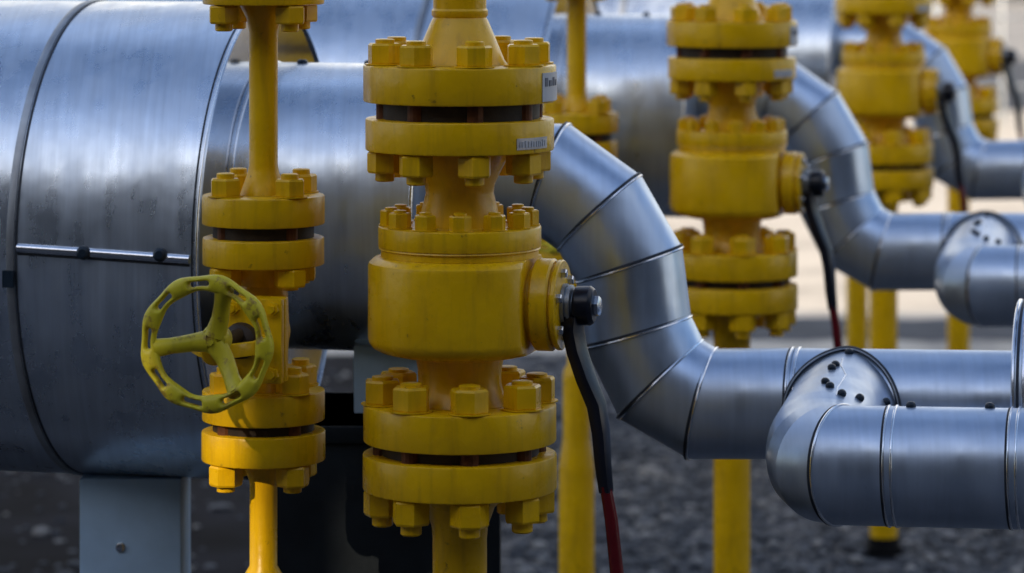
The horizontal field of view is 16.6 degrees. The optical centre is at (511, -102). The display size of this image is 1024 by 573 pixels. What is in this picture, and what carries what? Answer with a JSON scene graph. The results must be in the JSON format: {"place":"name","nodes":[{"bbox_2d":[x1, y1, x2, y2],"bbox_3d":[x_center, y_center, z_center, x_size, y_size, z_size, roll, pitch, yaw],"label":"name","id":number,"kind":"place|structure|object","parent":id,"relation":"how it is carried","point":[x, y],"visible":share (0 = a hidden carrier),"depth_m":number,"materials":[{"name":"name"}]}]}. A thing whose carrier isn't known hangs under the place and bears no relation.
{"place":"outdoors","nodes":[
{"label":"outdoors","id":0,"kind":"place"},
{"bbox_2d":[71,0,698,241],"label":"insulated vessel","id":1,"kind":"object","parent":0,"point":[627,55],"visible":0.2,"depth_m":9.11,"materials":[{"name":"metal"}]},
{"bbox_2d":[697,63,1023,327],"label":"insulated pipe","id":2,"kind":"object","parent":1,"relation":"attached to","point":[968,268],"visible":0.77,"depth_m":9.11,"materials":[{"name":"metal"}]},
{"bbox_2d":[326,110,1023,572],"bbox_3d":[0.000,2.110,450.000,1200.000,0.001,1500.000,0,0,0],"label":"ground","id":3,"kind":"structure","parent":0,"point":[788,528],"depth_m":11.68,"materials":[{"name":"grey gravel"}]},
{"bbox_2d":[80,474,190,572],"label":"vessel support","id":4,"kind":"object","parent":3,"relation":"on","point":[134,524],"visible":0.79,"depth_m":6.52,"materials":[{"name":"painted steel"}]},
{"bbox_2d":[0,0,425,479],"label":"insulated vessel","id":5,"kind":"object","parent":4,"relation":"on","point":[124,133],"visible":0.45,"depth_m":6.30,"materials":[{"name":"metal"}]},
{"bbox_2d":[494,122,1023,530],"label":"insulated pipe","id":6,"kind":"object","parent":5,"relation":"attached to","point":[839,436],"visible":0.97,"depth_m":6.31,"materials":[{"name":"metal"}]},
{"bbox_2d":[141,0,324,572],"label":"gate valve","id":7,"kind":"object","parent":3,"relation":"on","point":[261,408],"visible":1,"depth_m":5.78,"materials":[{"name":"yellow paint"}]},
{"bbox_2d":[0,356,505,572],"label":"soil bed","id":8,"kind":"object","parent":3,"relation":"on","point":[222,537],"depth_m":11.90,"materials":[{"name":"grey gravel"}]},
{"bbox_2d":[277,346,500,572],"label":"pipe support","id":9,"kind":"object","parent":3,"relation":"on","point":[324,523],"visible":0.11,"depth_m":6.30,"materials":[{"name":"paint"}]},
{"bbox_2d":[361,0,623,572],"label":"ball valve","id":10,"kind":"object","parent":3,"relation":"on","point":[470,289],"visible":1,"depth_m":5.68,"materials":[{"name":"yellow paint"}]},
{"bbox_2d":[0,352,1023,572],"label":"gravel","id":11,"kind":"structure","parent":3,"relation":"on","point":[543,549],"depth_m":11.63,"materials":[{"name":"grey gravel"}]},
{"bbox_2d":[835,0,967,556],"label":"ball valve","id":12,"kind":"object","parent":11,"relation":"on","point":[888,84],"visible":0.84,"depth_m":11.21,"materials":[{"name":"yellow paint"}]},
{"bbox_2d":[539,0,617,572],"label":"gate valve","id":13,"kind":"object","parent":3,"relation":"on","point":[595,119],"visible":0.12,"depth_m":8.59,"materials":[{"name":"yellow paint"}]},
{"bbox_2d":[666,0,842,572],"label":"ball valve","id":14,"kind":"object","parent":3,"relation":"on","point":[738,173],"visible":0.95,"depth_m":8.44,"materials":[{"name":"yellow paint"}]},
{"bbox_2d":[846,118,867,348],"bbox_3d":[1.366,0.990,14.018,0.218,2.229,0.454,0,0,12],"label":"gate valve","id":15,"kind":"object","parent":3,"relation":"on","point":[856,314],"visible":0.01,"depth_m":14.10,"materials":[{"name":"yellow paint"}]},
{"bbox_2d":[925,0,1023,349],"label":"ball valve","id":16,"kind":"object","parent":3,"relation":"on","point":[959,31],"visible":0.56,"depth_m":13.98,"materials":[{"name":"yellow paint"}]},
{"bbox_2d":[976,0,1023,1],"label":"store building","id":17,"kind":"structure","parent":3,"relation":"on","point":[1008,1],"depth_m":71.85,"materials":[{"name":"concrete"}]},
{"bbox_2d":[327,111,1023,353],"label":"pavement","id":18,"kind":"structure","parent":0,"point":[808,279],"depth_m":19.20,"materials":[{"name":"concrete"}]},
{"bbox_2d":[702,317,1012,340],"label":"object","id":19,"kind":"object","parent":18,"relation":"on","point":[809,328],"visible":0.12,"depth_m":17.09,"materials":[{"name":"concrete"}]},
{"bbox_2d":[934,0,1023,122],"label":"fence","id":20,"kind":"object","parent":18,"relation":"on","point":[1002,17],"visible":0.2,"depth_m":32.98,"materials":[{"name":"metal"}]},
{"bbox_2d":[597,0,838,89],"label":"insulated vessel","id":21,"kind":"object","parent":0,"point":[814,51],"visible":0.07,"depth_m":11.84,"materials":[{"name":"metal"}]},
{"bbox_2d":[837,22,1023,200],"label":"insulated pipe","id":22,"kind":"object","parent":21,"relation":"attached to","point":[993,170],"visible":0.55,"depth_m":11.89,"materials":[{"name":"metal"}]},
{"bbox_2d":[909,2,1023,59],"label":"concrete apron","id":23,"kind":"object","parent":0,"point":[1014,33],"depth_m":60.24,"materials":[{"name":"beige concrete"}]},
{"bbox_2d":[976,60,1023,109],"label":"road","id":24,"kind":"structure","parent":0,"point":[1017,67],"depth_m":40.25,"materials":[{"name":"concrete"}]}
]}

